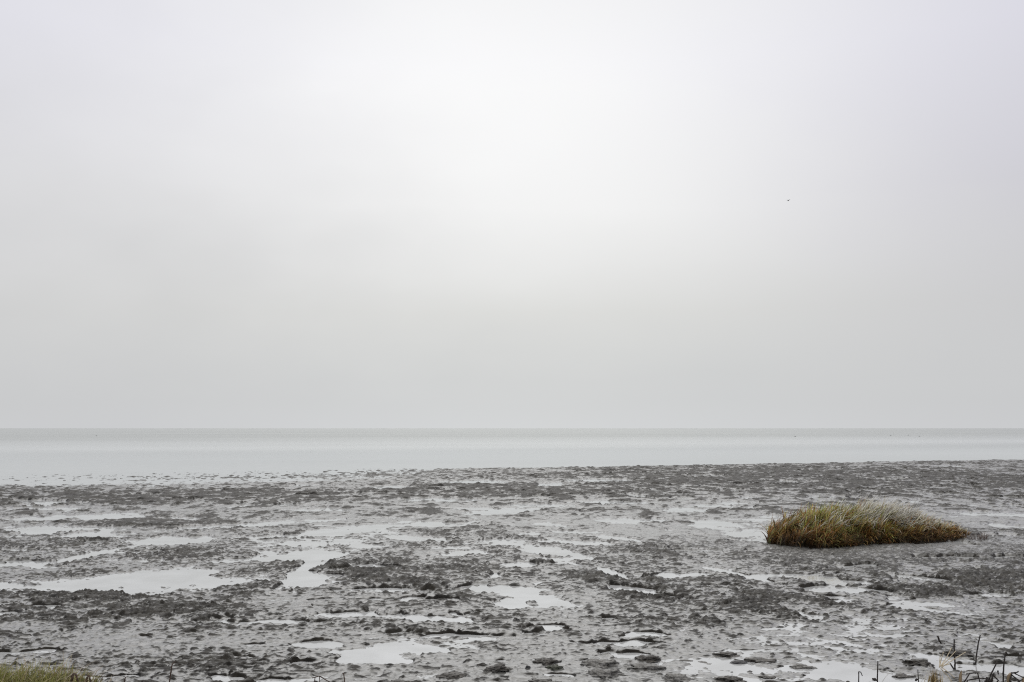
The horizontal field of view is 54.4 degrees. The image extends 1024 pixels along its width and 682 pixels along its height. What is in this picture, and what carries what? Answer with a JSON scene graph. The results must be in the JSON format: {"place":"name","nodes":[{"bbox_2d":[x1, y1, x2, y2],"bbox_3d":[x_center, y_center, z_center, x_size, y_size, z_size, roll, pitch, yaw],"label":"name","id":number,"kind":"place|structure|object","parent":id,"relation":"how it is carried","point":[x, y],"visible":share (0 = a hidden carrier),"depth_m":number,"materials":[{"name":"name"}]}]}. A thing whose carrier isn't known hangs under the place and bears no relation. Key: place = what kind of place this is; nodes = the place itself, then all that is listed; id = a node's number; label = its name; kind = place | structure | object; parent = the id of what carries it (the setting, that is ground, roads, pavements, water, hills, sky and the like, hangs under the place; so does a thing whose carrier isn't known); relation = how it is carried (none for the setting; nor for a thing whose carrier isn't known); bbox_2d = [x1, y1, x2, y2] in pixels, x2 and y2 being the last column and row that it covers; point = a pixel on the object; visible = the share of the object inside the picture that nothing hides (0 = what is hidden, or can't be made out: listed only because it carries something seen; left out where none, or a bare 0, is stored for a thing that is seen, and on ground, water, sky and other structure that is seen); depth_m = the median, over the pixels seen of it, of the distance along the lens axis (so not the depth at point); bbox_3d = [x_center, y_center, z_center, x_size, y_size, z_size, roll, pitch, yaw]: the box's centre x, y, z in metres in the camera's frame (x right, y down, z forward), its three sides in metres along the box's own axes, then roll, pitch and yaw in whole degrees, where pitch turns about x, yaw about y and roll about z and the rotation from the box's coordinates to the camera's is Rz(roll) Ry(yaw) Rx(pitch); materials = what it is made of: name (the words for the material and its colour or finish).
{"place":"outdoors","nodes":[
{"label":"outdoors","id":0,"kind":"place"},
{"bbox_2d":[0,459,1023,681],"bbox_3d":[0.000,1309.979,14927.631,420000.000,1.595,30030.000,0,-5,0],"label":"mudflat","id":1,"kind":"structure","parent":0,"point":[88,628],"depth_m":11.99,"materials":[{"name":"grey soil"}]},
{"bbox_2d":[0,655,116,681],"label":"grass tuft","id":2,"kind":"object","parent":1,"relation":"on","point":[20,676],"visible":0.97,"depth_m":6.93,"materials":[{"name":"plant"}]},
{"bbox_2d":[70,673,78,681],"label":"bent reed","id":3,"kind":"object","parent":1,"relation":"on","point":[72,675],"visible":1,"depth_m":6.80,"materials":[{"name":"brown plant"}]},
{"bbox_2d":[169,661,174,681],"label":"dead stalk","id":4,"kind":"object","parent":1,"relation":"on","point":[171,671],"visible":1,"depth_m":6.80,"materials":[{"name":"plant"}]},
{"bbox_2d":[435,672,468,679],"bbox_3d":[-0.458,2.434,7.239,0.319,0.051,0.236,2,-5,-22],"label":"mud clod","id":5,"kind":"object","parent":1,"relation":"on","point":[451,675],"visible":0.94,"depth_m":7.19,"materials":[{"name":"grey soil"}]},
{"bbox_2d":[483,662,512,672],"bbox_3d":[-0.121,2.421,7.359,0.242,0.070,0.184,2,-5,-22],"label":"mud clod","id":6,"kind":"object","parent":1,"relation":"on","point":[498,667],"visible":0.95,"depth_m":7.32,"materials":[{"name":"grey soil"}]},
{"bbox_2d":[528,678,561,681],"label":"mud clod","id":7,"kind":"object","parent":1,"relation":"on","point":[541,680],"visible":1,"depth_m":7.03,"materials":[{"name":"grey soil"}]},
{"bbox_2d":[532,657,561,665],"bbox_3d":[0.259,2.462,7.639,0.255,0.062,0.211,0,-5,0],"label":"mud clod","id":8,"kind":"object","parent":1,"relation":"on","point":[546,661],"visible":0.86,"depth_m":7.59,"materials":[{"name":"grey soil"}]},
{"bbox_2d":[546,664,563,669],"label":"mud clod","id":9,"kind":"object","parent":1,"relation":"on","point":[554,667],"visible":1,"depth_m":7.40,"materials":[{"name":"grey soil"}]},
{"bbox_2d":[580,658,618,667],"bbox_3d":[0.668,2.458,7.586,0.402,0.063,0.254,0,-5,0],"label":"mud clod","id":10,"kind":"object","parent":1,"relation":"on","point":[596,663],"visible":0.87,"depth_m":7.54,"materials":[{"name":"grey soil"}]},
{"bbox_2d":[586,668,626,677],"bbox_3d":[0.684,2.426,7.283,0.353,0.064,0.220,2,-5,-19],"label":"mud clod","id":11,"kind":"object","parent":1,"relation":"on","point":[601,673],"visible":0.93,"depth_m":7.23,"materials":[{"name":"grey soil"}]},
{"bbox_2d":[627,662,666,671],"bbox_3d":[1.013,2.450,7.486,0.362,0.057,0.293,0,-5,0],"label":"mud clod","id":12,"kind":"object","parent":1,"relation":"on","point":[645,667],"visible":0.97,"depth_m":7.44,"materials":[{"name":"grey soil"}]},
{"bbox_2d":[635,655,660,662],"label":"mud clod","id":13,"kind":"object","parent":1,"relation":"on","point":[648,658],"visible":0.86,"depth_m":7.70,"materials":[{"name":"grey soil"}]},
{"bbox_2d":[660,673,693,681],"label":"mud clod","id":14,"kind":"object","parent":1,"relation":"on","point":[675,677],"visible":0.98,"depth_m":7.10,"materials":[{"name":"grey soil"}]},
{"bbox_2d":[730,660,746,663],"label":"clod","id":15,"kind":"object","parent":1,"relation":"on","point":[738,662],"visible":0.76,"depth_m":7.64,"materials":[{"name":"grey soil"}]},
{"bbox_2d":[758,675,775,678],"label":"mud clod","id":16,"kind":"object","parent":1,"relation":"on","point":[767,677],"visible":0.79,"depth_m":7.20,"materials":[{"name":"grey soil"}]},
{"bbox_2d":[789,663,816,668],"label":"mud clod","id":17,"kind":"object","parent":1,"relation":"on","point":[800,666],"visible":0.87,"depth_m":7.49,"materials":[{"name":"grey soil"}]},
{"bbox_2d":[753,492,970,548],"bbox_3d":[5.544,2.822,16.068,3.906,0.840,2.030,3,-6,-30],"label":"grass clump","id":18,"kind":"object","parent":1,"relation":"on","point":[857,524],"visible":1,"depth_m":15.48,"materials":[{"name":"plant"}]},
{"bbox_2d":[872,661,877,681],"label":"dead stalk","id":19,"kind":"object","parent":1,"relation":"on","point":[874,679],"visible":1,"depth_m":6.77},
{"bbox_2d":[892,673,915,678],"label":"mud clod","id":20,"kind":"object","parent":1,"relation":"on","point":[901,675],"visible":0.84,"depth_m":7.21,"materials":[{"name":"grey soil"}]},
{"bbox_2d":[900,659,933,666],"bbox_3d":[3.093,2.449,7.580,0.260,0.054,0.215,0,-5,0],"label":"mud clod","id":21,"kind":"object","parent":1,"relation":"on","point":[920,662],"visible":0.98,"depth_m":7.56,"materials":[{"name":"grey soil"}]},
{"bbox_2d":[922,648,965,681],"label":"reed tuft","id":22,"kind":"object","parent":1,"relation":"on","point":[932,678],"visible":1,"depth_m":6.75,"materials":[{"name":"plant"}]},
{"bbox_2d":[949,639,955,669],"bbox_3d":[3.301,2.350,7.464,0.048,0.227,0.014,0,-5,0],"label":"dead stalk","id":23,"kind":"object","parent":1,"relation":"on","point":[954,668],"visible":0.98,"depth_m":7.46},
{"bbox_2d":[939,649,974,655],"bbox_3d":[3.559,2.482,7.938,0.304,0.039,0.210,0,-5,0],"label":"mud clod","id":24,"kind":"object","parent":1,"relation":"on","point":[958,652],"visible":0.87,"depth_m":7.90,"materials":[{"name":"grey soil"}]},
{"bbox_2d":[959,670,961,681],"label":"reed stub","id":25,"kind":"object","parent":1,"relation":"on","point":[960,677],"visible":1,"depth_m":6.77,"materials":[{"name":"plant"}]},
{"bbox_2d":[964,672,979,681],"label":"bent stalk","id":26,"kind":"object","parent":1,"relation":"on","point":[972,673],"visible":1,"depth_m":6.80,"materials":[{"name":"black plant"}]},
{"bbox_2d":[973,635,980,664],"bbox_3d":[3.556,2.362,7.615,0.069,0.227,0.013,0,-5,0],"label":"dead stalk","id":27,"kind":"object","parent":1,"relation":"on","point":[975,663],"visible":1,"depth_m":7.61,"materials":[{"name":"black plant"}]},
{"bbox_2d":[965,531,989,539],"bbox_3d":[7.401,3.092,15.813,0.460,0.179,0.397,0,-5,0],"label":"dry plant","id":28,"kind":"object","parent":1,"relation":"on","point":[984,538],"visible":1,"depth_m":15.83,"materials":[{"name":"plant"}]},
{"bbox_2d":[984,670,998,681],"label":"stem tangle","id":29,"kind":"object","parent":1,"relation":"on","point":[988,680],"visible":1,"depth_m":6.75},
{"bbox_2d":[1002,651,1007,681],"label":"dead stalk","id":30,"kind":"object","parent":1,"relation":"on","point":[1004,666],"visible":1,"depth_m":6.78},
{"bbox_2d":[1009,671,1023,681],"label":"knotted twig","id":31,"kind":"object","parent":1,"relation":"on","point":[1015,677],"visible":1,"depth_m":6.75,"materials":[{"name":"black wood"}]},
{"bbox_2d":[0,428,1023,477],"bbox_3d":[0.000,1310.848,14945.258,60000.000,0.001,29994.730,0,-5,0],"label":"sea","id":32,"kind":"structure","parent":0,"point":[49,452],"depth_m":88.62,"materials":[{"name":"liquid"}]},
{"bbox_2d":[0,465,1023,681],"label":"tide pool water","id":33,"kind":"structure","parent":0,"point":[141,581],"depth_m":12.13,"materials":[{"name":"grey liquid"}]},
{"bbox_2d":[391,679,411,681],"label":"mud clod","id":34,"kind":"object","parent":33,"relation":"on","point":[397,680],"visible":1,"depth_m":7.02,"materials":[{"name":"grey soil"}]},
{"bbox_2d":[712,651,739,656],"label":"mud clod","id":35,"kind":"object","parent":33,"relation":"on","point":[725,654],"visible":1,"depth_m":7.88,"materials":[{"name":"grey soil"}]},
{"bbox_2d":[711,675,746,681],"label":"mud clod","id":36,"kind":"object","parent":33,"relation":"on","point":[727,678],"visible":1,"depth_m":7.08,"materials":[{"name":"grey soil"}]},
{"bbox_2d":[744,657,775,662],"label":"mud clod","id":37,"kind":"object","parent":33,"relation":"on","point":[757,659],"visible":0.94,"depth_m":7.70,"materials":[{"name":"grey soil"}]},
{"bbox_2d":[0,0,1023,427],"label":"sky","id":38,"kind":"structure","parent":0,"point":[214,213],"materials":[{"name":"white"}]}
]}

